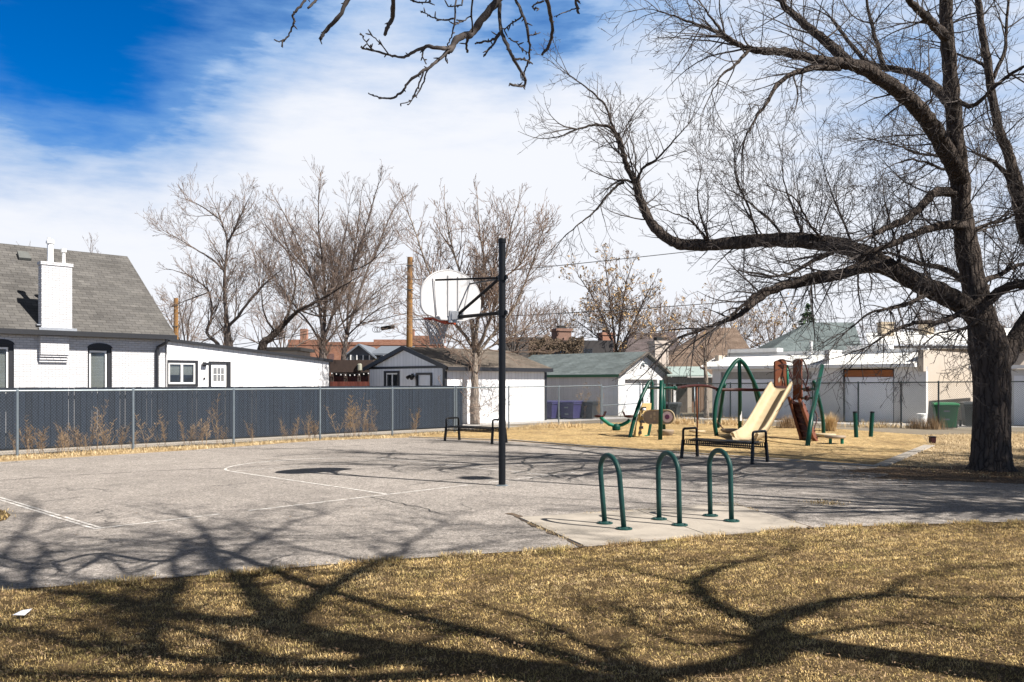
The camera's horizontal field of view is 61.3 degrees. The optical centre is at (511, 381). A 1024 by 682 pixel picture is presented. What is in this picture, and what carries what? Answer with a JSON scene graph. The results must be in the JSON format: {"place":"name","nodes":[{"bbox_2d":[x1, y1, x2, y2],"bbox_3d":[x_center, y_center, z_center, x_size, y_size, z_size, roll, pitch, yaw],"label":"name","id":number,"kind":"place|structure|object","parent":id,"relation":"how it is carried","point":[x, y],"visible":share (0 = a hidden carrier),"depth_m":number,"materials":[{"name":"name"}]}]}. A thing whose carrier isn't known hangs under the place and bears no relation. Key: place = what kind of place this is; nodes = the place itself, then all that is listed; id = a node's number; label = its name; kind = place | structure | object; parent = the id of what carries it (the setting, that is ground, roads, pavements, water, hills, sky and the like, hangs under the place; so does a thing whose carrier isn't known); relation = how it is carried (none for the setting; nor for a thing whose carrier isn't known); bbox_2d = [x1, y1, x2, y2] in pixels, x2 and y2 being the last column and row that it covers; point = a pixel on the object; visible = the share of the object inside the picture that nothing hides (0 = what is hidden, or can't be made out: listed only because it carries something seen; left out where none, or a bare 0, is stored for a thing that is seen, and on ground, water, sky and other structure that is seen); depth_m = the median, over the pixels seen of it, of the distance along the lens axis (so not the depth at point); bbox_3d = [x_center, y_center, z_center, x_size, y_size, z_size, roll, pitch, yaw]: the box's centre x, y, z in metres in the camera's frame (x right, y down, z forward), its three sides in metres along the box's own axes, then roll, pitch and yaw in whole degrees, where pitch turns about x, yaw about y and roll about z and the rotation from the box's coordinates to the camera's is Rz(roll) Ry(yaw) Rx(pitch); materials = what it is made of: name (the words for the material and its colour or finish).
{"place":"outdoors","nodes":[
{"label":"outdoors","id":0,"kind":"place"},
{"bbox_2d":[0,238,176,429],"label":"brick house","id":1,"kind":"structure","parent":0,"point":[70,319],"depth_m":29.46,"materials":[{"name":"white brick"}]},
{"bbox_2d":[0,339,14,387],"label":"window","id":2,"kind":"structure","parent":1,"relation":"in","point":[6,346],"depth_m":27.43,"materials":[{"name":"white glass"}]},
{"bbox_2d":[87,343,111,386],"bbox_3d":[-14.066,-0.187,29.433,0.177,2.274,0.829,0,0,44],"label":"window","id":3,"kind":"structure","parent":1,"relation":"in","point":[99,362],"depth_m":29.50,"materials":[{"name":"white glass"}]},
{"bbox_2d":[0,425,523,454],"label":"concrete path","id":4,"kind":"structure","parent":0,"point":[199,442],"depth_m":24.54,"materials":[{"name":"grey concrete"}]},
{"bbox_2d":[266,347,314,355],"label":"roof","id":5,"kind":"structure","parent":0,"point":[299,351],"depth_m":64.00,"materials":[{"name":"beige paint"}]},
{"bbox_2d":[288,329,445,359],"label":"red brick building","id":6,"kind":"structure","parent":0,"point":[334,354],"depth_m":79.95,"materials":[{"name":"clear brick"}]},
{"bbox_2d":[346,344,414,359],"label":"grey two storey house","id":7,"kind":"structure","parent":0,"point":[360,352],"depth_m":58.00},
{"bbox_2d":[0,517,1023,681],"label":"lawn","id":8,"kind":"structure","parent":0,"point":[425,621],"depth_m":6.11,"materials":[{"name":"beige plant"}]},
{"bbox_2d":[274,0,580,105],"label":"overhead tree","id":9,"kind":"object","parent":8,"relation":"on","point":[485,15],"visible":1,"depth_m":5.95,"materials":[{"name":"brown plant"}]},
{"bbox_2d":[0,520,1023,681],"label":"lawn leaf scraps","id":10,"kind":"object","parent":8,"relation":"on","point":[272,654],"visible":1,"depth_m":6.20,"materials":[{"name":"brown plant"}]},
{"bbox_2d":[0,408,1023,590],"bbox_3d":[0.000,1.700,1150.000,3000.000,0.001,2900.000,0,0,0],"label":"ground","id":11,"kind":"structure","parent":0,"point":[950,431],"depth_m":29.65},
{"bbox_2d":[172,298,178,338],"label":"utility pole","id":12,"kind":"object","parent":11,"relation":"on","point":[175,318],"visible":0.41,"depth_m":57.87,"materials":[{"name":"brown wood"}]},
{"bbox_2d":[160,269,233,342],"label":"bare tree","id":13,"kind":"object","parent":11,"relation":"on","point":[188,319],"visible":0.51,"depth_m":67.68,"materials":[{"name":"brown plant"}]},
{"bbox_2d":[134,166,294,345],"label":"bare tree","id":14,"kind":"object","parent":11,"relation":"on","point":[228,340],"visible":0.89,"depth_m":46.06,"materials":[{"name":"grey plant"}]},
{"bbox_2d":[0,433,437,461],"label":"dry grass strip","id":15,"kind":"object","parent":11,"relation":"on","point":[55,457],"visible":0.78,"depth_m":20.47,"materials":[{"name":"beige plant"}]},
{"bbox_2d":[29,425,48,454],"bbox_3d":[-10.866,1.334,19.928,0.370,0.737,0.430,0,0,20],"label":"dry weed","id":16,"kind":"object","parent":15,"relation":"on","point":[40,432],"visible":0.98,"depth_m":19.95,"materials":[{"name":"brown plant"}]},
{"bbox_2d":[0,386,454,455],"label":"chain link fence","id":17,"kind":"object","parent":15,"relation":"on","point":[17,391],"visible":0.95,"depth_m":22.80,"materials":[{"name":"metal"}]},
{"bbox_2d":[0,423,576,460],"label":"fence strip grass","id":18,"kind":"structure","parent":15,"relation":"on","point":[108,451],"depth_m":22.24,"materials":[{"name":"plant"}]},
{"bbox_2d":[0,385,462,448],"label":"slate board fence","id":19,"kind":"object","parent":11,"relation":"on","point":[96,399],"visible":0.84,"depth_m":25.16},
{"bbox_2d":[162,339,332,386],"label":"house addition","id":20,"kind":"structure","parent":11,"relation":"on","point":[193,364],"depth_m":33.21,"materials":[{"name":"white paint"}]},
{"bbox_2d":[167,360,197,385],"bbox_3d":[-12.055,-0.316,31.606,0.110,0.959,1.147,0,0,44],"label":"window","id":21,"kind":"structure","parent":20,"relation":"in","point":[174,367],"depth_m":31.57,"materials":[{"name":"white glass"}]},
{"bbox_2d":[211,363,226,386],"bbox_3d":[-11.087,0.478,32.624,0.060,2.343,0.646,0,0,44],"label":"door","id":22,"kind":"structure","parent":20,"relation":"in","point":[218,371],"depth_m":32.62,"materials":[{"name":"white wood"}]},
{"bbox_2d":[231,296,334,346],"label":"bare tree","id":23,"kind":"object","parent":11,"relation":"on","point":[293,330],"visible":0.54,"depth_m":71.93,"materials":[{"name":"brown plant"}]},
{"bbox_2d":[228,214,369,350],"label":"bare tree","id":24,"kind":"object","parent":11,"relation":"on","point":[263,342],"visible":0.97,"depth_m":43.72,"materials":[{"name":"brown plant"}]},
{"bbox_2d":[250,157,419,358],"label":"bare tree","id":25,"kind":"object","parent":11,"relation":"on","point":[329,254],"visible":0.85,"depth_m":45.45,"materials":[{"name":"grey plant"}]},
{"bbox_2d":[330,382,369,385],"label":"red board fence","id":26,"kind":"object","parent":11,"relation":"on","point":[350,383],"visible":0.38,"depth_m":44.00,"materials":[{"name":"red wood"}]},
{"bbox_2d":[329,360,374,385],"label":"dark pergola","id":27,"kind":"object","parent":11,"relation":"on","point":[352,370],"visible":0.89,"depth_m":47.00,"materials":[{"name":"brown wood"}]},
{"bbox_2d":[322,175,417,375],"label":"bare tree","id":28,"kind":"object","parent":11,"relation":"on","point":[345,344],"visible":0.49,"depth_m":48.77,"materials":[{"name":"brown plant"}]},
{"bbox_2d":[406,257,412,346],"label":"utility pole","id":29,"kind":"object","parent":11,"relation":"on","point":[409,338],"visible":0.55,"depth_m":49.85,"materials":[{"name":"brown wood"}]},
{"bbox_2d":[413,315,887,327],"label":"overhead wire","id":30,"kind":"object","parent":29,"relation":"attached to","point":[674,325],"visible":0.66,"depth_m":52.55,"materials":[{"name":"black metal"}]},
{"bbox_2d":[413,280,954,319],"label":"overhead wire","id":31,"kind":"object","parent":29,"relation":"attached to","point":[681,305],"visible":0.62,"depth_m":49.02,"materials":[{"name":"black metal"}]},
{"bbox_2d":[414,214,998,279],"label":"overhead wire","id":32,"kind":"object","parent":29,"relation":"attached to","point":[680,252],"visible":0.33,"depth_m":49.19,"materials":[{"name":"black metal"}]},
{"bbox_2d":[387,307,495,348],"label":"bare tree","id":33,"kind":"object","parent":11,"relation":"on","point":[426,336],"visible":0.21,"depth_m":71.89,"materials":[{"name":"brown plant"}]},
{"bbox_2d":[362,346,552,423],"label":"white garage","id":34,"kind":"structure","parent":11,"relation":"on","point":[412,366],"depth_m":36.21,"materials":[{"name":"white paint"}]},
{"bbox_2d":[384,371,399,385],"bbox_3d":[-5.054,0.191,36.427,1.030,1.318,0.100,0,0,44],"label":"window","id":35,"kind":"structure","parent":34,"relation":"in","point":[386,373],"depth_m":36.41,"materials":[{"name":"black glass"}]},
{"bbox_2d":[418,375,429,385],"bbox_3d":[-3.516,0.708,34.997,0.798,1.985,0.040,0,0,44],"label":"door","id":36,"kind":"structure","parent":34,"relation":"in","point":[423,380],"depth_m":34.99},
{"bbox_2d":[375,174,563,424],"bbox_3d":[-1.834,-3.522,34.168,7.621,10.478,5.730,0,0,13],"label":"bare tree","id":37,"kind":"object","parent":11,"relation":"on","point":[475,344],"visible":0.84,"depth_m":34.11,"materials":[{"name":"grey plant"}]},
{"bbox_2d":[461,284,558,353],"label":"bare tree","id":38,"kind":"object","parent":11,"relation":"on","point":[512,348],"visible":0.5,"depth_m":59.69,"materials":[{"name":"brown plant"}]},
{"bbox_2d":[0,438,1023,589],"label":"asphalt court","id":39,"kind":"object","parent":11,"relation":"on","point":[473,516],"visible":0.88,"depth_m":12.41,"materials":[{"name":"grey asphalt"}]},
{"bbox_2d":[0,458,575,528],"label":"court markings","id":40,"kind":"object","parent":39,"relation":"on","point":[98,527],"visible":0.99,"depth_m":12.07,"materials":[{"name":"white paint"}]},
{"bbox_2d":[6,441,891,548],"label":"asphalt cracks","id":41,"kind":"object","parent":39,"relation":"on","point":[435,481],"visible":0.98,"depth_m":16.05,"materials":[{"name":"black asphalt"}]},
{"bbox_2d":[420,238,507,485],"bbox_3d":[-0.813,-0.319,14.709,1.479,4.049,1.479,0,0,-1],"label":"basketball hoop","id":42,"kind":"object","parent":39,"relation":"on","point":[448,296],"visible":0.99,"depth_m":14.60,"materials":[{"name":"black paint"}]},
{"bbox_2d":[444,417,507,443],"bbox_3d":[-1.037,1.347,24.329,1.844,0.682,0.714,0,0,39],"label":"park bench","id":43,"kind":"object","parent":39,"relation":"on","point":[492,429],"visible":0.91,"depth_m":24.31,"materials":[{"name":"black paint"}]},
{"bbox_2d":[680,427,769,463],"bbox_3d":[4.570,1.347,18.663,0.714,0.682,1.821,0,0,-44],"label":"park bench","id":44,"kind":"object","parent":39,"relation":"on","point":[697,443],"visible":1,"depth_m":18.52,"materials":[{"name":"black paint"}]},
{"bbox_2d":[498,337,543,357],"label":"dark roofed house","id":45,"kind":"structure","parent":11,"relation":"on","point":[523,350],"depth_m":64.00,"materials":[{"name":"grey"}]},
{"bbox_2d":[517,296,591,339],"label":"bare tree","id":46,"kind":"object","parent":11,"relation":"on","point":[560,319],"visible":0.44,"depth_m":66.11,"materials":[{"name":"grey plant"}]},
{"bbox_2d":[528,335,613,356],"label":"ivy clad house","id":47,"kind":"structure","parent":11,"relation":"on","point":[571,345],"depth_m":56.74,"materials":[{"name":"brown plant"}]},
{"bbox_2d":[550,325,571,339],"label":"brick chimney","id":48,"kind":"object","parent":47,"relation":"on","point":[560,332],"visible":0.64,"depth_m":60.51,"materials":[{"name":"brick"}]},
{"bbox_2d":[558,239,691,351],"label":"yellow leaved tree","id":49,"kind":"object","parent":11,"relation":"on","point":[619,316],"visible":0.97,"depth_m":57.15,"materials":[{"name":"grey plant"}]},
{"bbox_2d":[409,436,878,466],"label":"playground kerb","id":50,"kind":"structure","parent":11,"relation":"on","point":[663,450],"depth_m":20.96,"materials":[{"name":"concrete"}]},
{"bbox_2d":[620,333,678,351],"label":"purple roofed house","id":51,"kind":"structure","parent":11,"relation":"on","point":[640,344],"depth_m":67.96,"materials":[{"name":"grey paint"}]},
{"bbox_2d":[647,337,669,365],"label":"brick chimney","id":52,"kind":"object","parent":51,"relation":"on","point":[657,341],"visible":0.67,"depth_m":51.62,"materials":[{"name":"beige brick"}]},
{"bbox_2d":[520,503,807,546],"bbox_3d":[1.882,1.695,10.407,3.329,0.050,1.933,0,0,-23],"label":"concrete pad","id":53,"kind":"object","parent":11,"relation":"on","point":[586,529],"visible":0.75,"depth_m":10.12,"materials":[{"name":"grey concrete"}]},
{"bbox_2d":[597,453,631,530],"bbox_3d":[1.183,1.248,10.004,0.190,0.850,0.620,0,0,-24],"label":"bike rack","id":54,"kind":"object","parent":53,"relation":"on","point":[614,460],"visible":1,"depth_m":9.95,"materials":[{"name":"green metal"}]},
{"bbox_2d":[505,502,813,546],"bbox_3d":[1.847,1.681,10.468,3.317,0.001,2.406,0,0,-19],"label":"pad seam","id":55,"kind":"object","parent":53,"relation":"on","point":[519,516],"visible":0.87,"depth_m":10.19,"materials":[{"name":"grey concrete"}]},
{"bbox_2d":[651,450,687,526],"bbox_3d":[1.871,1.243,10.285,0.190,0.855,0.657,0,0,-21],"label":"bike rack","id":56,"kind":"object","parent":53,"relation":"on","point":[673,457],"visible":1,"depth_m":10.18,"materials":[{"name":"green metal"}]},
{"bbox_2d":[703,448,739,521],"bbox_3d":[2.553,1.239,10.568,0.190,0.864,0.633,0,0,-21],"label":"bike rack","id":57,"kind":"object","parent":53,"relation":"on","point":[723,452],"visible":1,"depth_m":10.48,"materials":[{"name":"green metal"}]},
{"bbox_2d":[619,294,711,344],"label":"bare tree","id":58,"kind":"object","parent":11,"relation":"on","point":[677,321],"visible":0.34,"depth_m":69.91,"materials":[{"name":"grey plant"}]},
{"bbox_2d":[665,366,711,412],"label":"lean to carport","id":59,"kind":"object","parent":11,"relation":"on","point":[697,374],"visible":0.49,"depth_m":46.50,"materials":[{"name":"metal"}]},
{"bbox_2d":[691,293,778,348],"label":"bare tree","id":60,"kind":"object","parent":11,"relation":"on","point":[744,322],"visible":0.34,"depth_m":73.31,"materials":[{"name":"grey plant"}]},
{"bbox_2d":[732,292,801,348],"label":"bare tree","id":61,"kind":"object","parent":11,"relation":"on","point":[776,324],"visible":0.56,"depth_m":72.09,"materials":[{"name":"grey plant"}]},
{"bbox_2d":[796,303,816,326],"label":"conifer","id":62,"kind":"object","parent":11,"relation":"on","point":[807,309],"visible":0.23,"depth_m":69.96,"materials":[{"name":"green plant"}]},
{"bbox_2d":[642,381,1023,430],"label":"chain link fence","id":63,"kind":"object","parent":11,"relation":"on","point":[939,410],"visible":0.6,"depth_m":32.69,"materials":[{"name":"metal"}]},
{"bbox_2d":[700,341,972,422],"bbox_3d":[16.115,-0.077,41.754,10.192,3.554,9.620,0,0,44],"label":"flat roofed garage row","id":64,"kind":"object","parent":11,"relation":"on","point":[757,360],"visible":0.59,"depth_m":37.58,"materials":[{"name":"grey paint"}]},
{"bbox_2d":[723,379,811,418],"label":"roller door","id":65,"kind":"structure","parent":64,"relation":"in","point":[745,399],"depth_m":40.87,"materials":[{"name":"grey metal"}]},
{"bbox_2d":[845,377,892,421],"bbox_3d":[15.282,0.744,36.946,2.090,1.913,0.045,0,0,44],"label":"roller door","id":66,"kind":"structure","parent":64,"relation":"in","point":[866,400],"depth_m":36.92,"materials":[{"name":"white metal"}]},
{"bbox_2d":[844,418,915,428],"bbox_3d":[13.533,1.510,32.269,2.851,0.364,2.664,0,0,28],"label":"straw mound","id":67,"kind":"object","parent":11,"relation":"on","point":[882,425],"visible":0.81,"depth_m":32.04,"materials":[{"name":"beige plant"}]},
{"bbox_2d":[874,445,934,465],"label":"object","id":68,"kind":"structure","parent":11,"relation":"on","point":[893,460],"depth_m":19.47,"materials":[{"name":"concrete"}]},
{"bbox_2d":[857,304,966,345],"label":"bare tree","id":69,"kind":"object","parent":11,"relation":"on","point":[950,322],"visible":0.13,"depth_m":77.33,"materials":[{"name":"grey plant"}]},
{"bbox_2d":[906,417,928,428],"bbox_3d":[14.636,1.463,31.426,0.987,0.458,0.928,0,0,-27],"label":"dry bush","id":70,"kind":"object","parent":11,"relation":"on","point":[913,426],"visible":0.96,"depth_m":31.36,"materials":[{"name":"brown plant"}]},
{"bbox_2d":[917,415,955,429],"bbox_3d":[15.019,1.391,30.942,1.433,0.601,1.344,0,0,0],"label":"dry bush","id":71,"kind":"object","parent":11,"relation":"on","point":[933,424],"visible":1,"depth_m":30.87,"materials":[{"name":"brown plant"}]},
{"bbox_2d":[931,402,959,427],"bbox_3d":[16.005,1.226,31.930,0.880,0.941,1.062,0,0,20],"label":"wheeled bin","id":72,"kind":"object","parent":11,"relation":"on","point":[945,411],"visible":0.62,"depth_m":31.50,"materials":[{"name":"green plastic"}]},
{"bbox_2d":[878,431,1023,476],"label":"tree lawn","id":73,"kind":"structure","parent":11,"relation":"on","point":[949,456],"depth_m":20.45,"materials":[{"name":"plant"}]},
{"bbox_2d":[516,0,1023,471],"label":"shade tree","id":74,"kind":"object","parent":73,"relation":"on","point":[994,351],"visible":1,"depth_m":15.97,"materials":[{"name":"brown plant"}]},
{"bbox_2d":[671,458,1023,491],"bbox_3d":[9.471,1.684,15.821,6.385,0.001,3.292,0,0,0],"label":"leaf litter","id":75,"kind":"object","parent":73,"relation":"on","point":[972,479],"visible":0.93,"depth_m":15.72,"materials":[{"name":"brown plant"}]},
{"bbox_2d":[968,365,1023,424],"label":"downspout","id":76,"kind":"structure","parent":11,"relation":"on","point":[1018,375],"depth_m":33.97,"materials":[{"name":"grey paint"}]},
{"bbox_2d":[1014,376,1023,424],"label":"roller door","id":77,"kind":"structure","parent":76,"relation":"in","point":[1016,378],"depth_m":33.95,"materials":[{"name":"white metal"}]},
{"bbox_2d":[994,297,1022,327],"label":"bare tree","id":78,"kind":"object","parent":11,"relation":"on","point":[1003,321],"visible":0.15,"depth_m":78.47,"materials":[{"name":"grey plant"}]},
{"bbox_2d":[0,0,1023,350],"label":"sky","id":79,"kind":"structure","parent":0,"point":[105,104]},
{"bbox_2d":[528,351,672,415],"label":"green roofed garage","id":80,"kind":"structure","parent":0,"point":[604,369],"depth_m":45.24,"materials":[{"name":"white paint"}]},
{"bbox_2d":[625,384,649,414],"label":"garage door","id":81,"kind":"structure","parent":80,"relation":"in","point":[633,408],"depth_m":44.80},
{"bbox_2d":[416,422,927,466],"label":"wood chip ground","id":82,"kind":"structure","parent":0,"point":[858,453],"depth_m":24.97,"materials":[{"name":"beige wood"}]},
{"bbox_2d":[455,384,601,428],"bbox_3d":[0.854,0.895,31.997,0.069,1.610,7.934,0,0,44],"label":"chain link fence","id":83,"kind":"object","parent":82,"relation":"on","point":[558,389],"visible":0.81,"depth_m":31.85,"materials":[{"name":"metal"}]},
{"bbox_2d":[602,383,640,423],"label":"chain link gate","id":84,"kind":"structure","parent":83,"relation":"attached to","point":[639,392],"depth_m":36.30,"materials":[{"name":"metal"}]},
{"bbox_2d":[529,421,583,428],"bbox_3d":[1.573,1.542,32.344,2.476,0.299,2.277,0,0,37],"label":"straw mound","id":85,"kind":"object","parent":82,"relation":"on","point":[550,425],"visible":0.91,"depth_m":32.13,"materials":[{"name":"beige plant"}]},
{"bbox_2d":[594,411,632,430],"bbox_3d":[3.579,1.385,30.234,1.431,0.728,0.448,0,0,0],"label":"seesaw","id":86,"kind":"object","parent":82,"relation":"on","point":[616,427],"visible":0.9,"depth_m":30.10,"materials":[{"name":"green paint"}]},
{"bbox_2d":[669,414,707,424],"bbox_3d":[6.893,1.482,34.747,1.798,0.420,1.735,0,0,0],"label":"straw mound","id":87,"kind":"object","parent":82,"relation":"on","point":[680,421],"visible":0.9,"depth_m":34.56,"materials":[{"name":"beige plant"}]},
{"bbox_2d":[698,414,745,425],"bbox_3d":[8.497,1.480,34.326,2.379,0.424,2.224,0,0,45],"label":"straw mound","id":88,"kind":"object","parent":82,"relation":"on","point":[729,422],"visible":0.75,"depth_m":34.03,"materials":[{"name":"beige plant"}]},
{"bbox_2d":[628,358,835,445],"bbox_3d":[7.234,0.520,27.004,5.573,2.625,6.346,0,0,33],"label":"play structure","id":89,"kind":"object","parent":82,"relation":"on","point":[771,399],"visible":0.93,"depth_m":26.40,"materials":[{"name":"green paint"}]},
{"bbox_2d":[772,414,795,428],"bbox_3d":[10.230,1.391,31.982,1.318,0.602,1.790,0,0,37],"label":"dry bush","id":90,"kind":"object","parent":82,"relation":"on","point":[789,422],"visible":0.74,"depth_m":31.75,"materials":[{"name":"brown plant"}]},
{"bbox_2d":[824,435,845,443],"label":"step platform","id":91,"kind":"structure","parent":82,"relation":"on","point":[840,437],"depth_m":23.57,"materials":[{"name":"beige plastic"}]},
{"bbox_2d":[853,411,857,437],"bbox_3d":[10.489,1.300,26.379,0.172,0.807,0.140,0,0,0],"label":"short post","id":92,"kind":"object","parent":82,"relation":"on","point":[855,421],"visible":1,"depth_m":26.33,"materials":[{"name":"green metal"}]},
{"bbox_2d":[669,328,749,407],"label":"tan roofed house","id":93,"kind":"structure","parent":0,"point":[737,341],"depth_m":57.83,"materials":[{"name":"beige paint"}]},
{"bbox_2d":[427,417,1023,428],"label":"alley","id":94,"kind":"structure","parent":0,"point":[580,419],"depth_m":37.06,"materials":[{"name":"grey asphalt"}]},
{"bbox_2d":[547,400,562,418],"bbox_3d":[1.762,1.274,39.617,0.900,0.847,1.083,0,0,34],"label":"wheeled bin","id":95,"kind":"object","parent":94,"relation":"on","point":[552,415],"visible":0.5,"depth_m":39.17,"materials":[{"name":"purple plastic"}]},
{"bbox_2d":[559,400,583,418],"bbox_3d":[2.729,1.274,39.617,0.900,0.847,1.083,0,0,34],"label":"wheeled bin","id":96,"kind":"object","parent":94,"relation":"on","point":[573,413],"visible":0.77,"depth_m":39.27,"materials":[{"name":"purple plastic"}]},
{"bbox_2d":[581,400,599,417],"bbox_3d":[3.610,1.277,39.961,0.920,0.840,1.105,0,0,34],"label":"wheeled bin","id":97,"kind":"object","parent":94,"relation":"on","point":[591,404],"visible":0.47,"depth_m":39.53,"materials":[{"name":"black plastic"}]},
{"bbox_2d":[666,402,682,417],"bbox_3d":[7.419,1.326,40.317,0.900,0.743,1.083,0,0,23],"label":"wheeled bin","id":98,"kind":"object","parent":94,"relation":"on","point":[678,405],"visible":0.39,"depth_m":39.85,"materials":[{"name":"black plastic"}]},
{"bbox_2d":[661,278,753,417],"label":"sapling","id":99,"kind":"object","parent":94,"relation":"on","point":[706,412],"visible":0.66,"depth_m":40.42,"materials":[{"name":"brown plant"}]},
{"bbox_2d":[958,401,972,425],"bbox_3d":[17.503,1.225,32.841,0.820,0.944,0.996,0,0,17],"label":"wheeled bin","id":100,"kind":"object","parent":94,"relation":"on","point":[963,404],"visible":0.45,"depth_m":32.54,"materials":[{"name":"black plastic"}]},
{"bbox_2d":[756,322,860,351],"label":"teal roofed house","id":101,"kind":"structure","parent":0,"point":[785,343],"depth_m":60.08,"materials":[{"name":"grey paint"}]},
{"bbox_2d":[818,412,843,430],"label":"ornamental grass","id":102,"kind":"object","parent":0,"point":[831,423],"depth_m":29.70,"materials":[{"name":"beige plant"}]},
{"bbox_2d":[866,322,1023,364],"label":"white flat roofed house","id":103,"kind":"structure","parent":0,"point":[1020,359],"depth_m":48.34,"materials":[{"name":"beige paint"}]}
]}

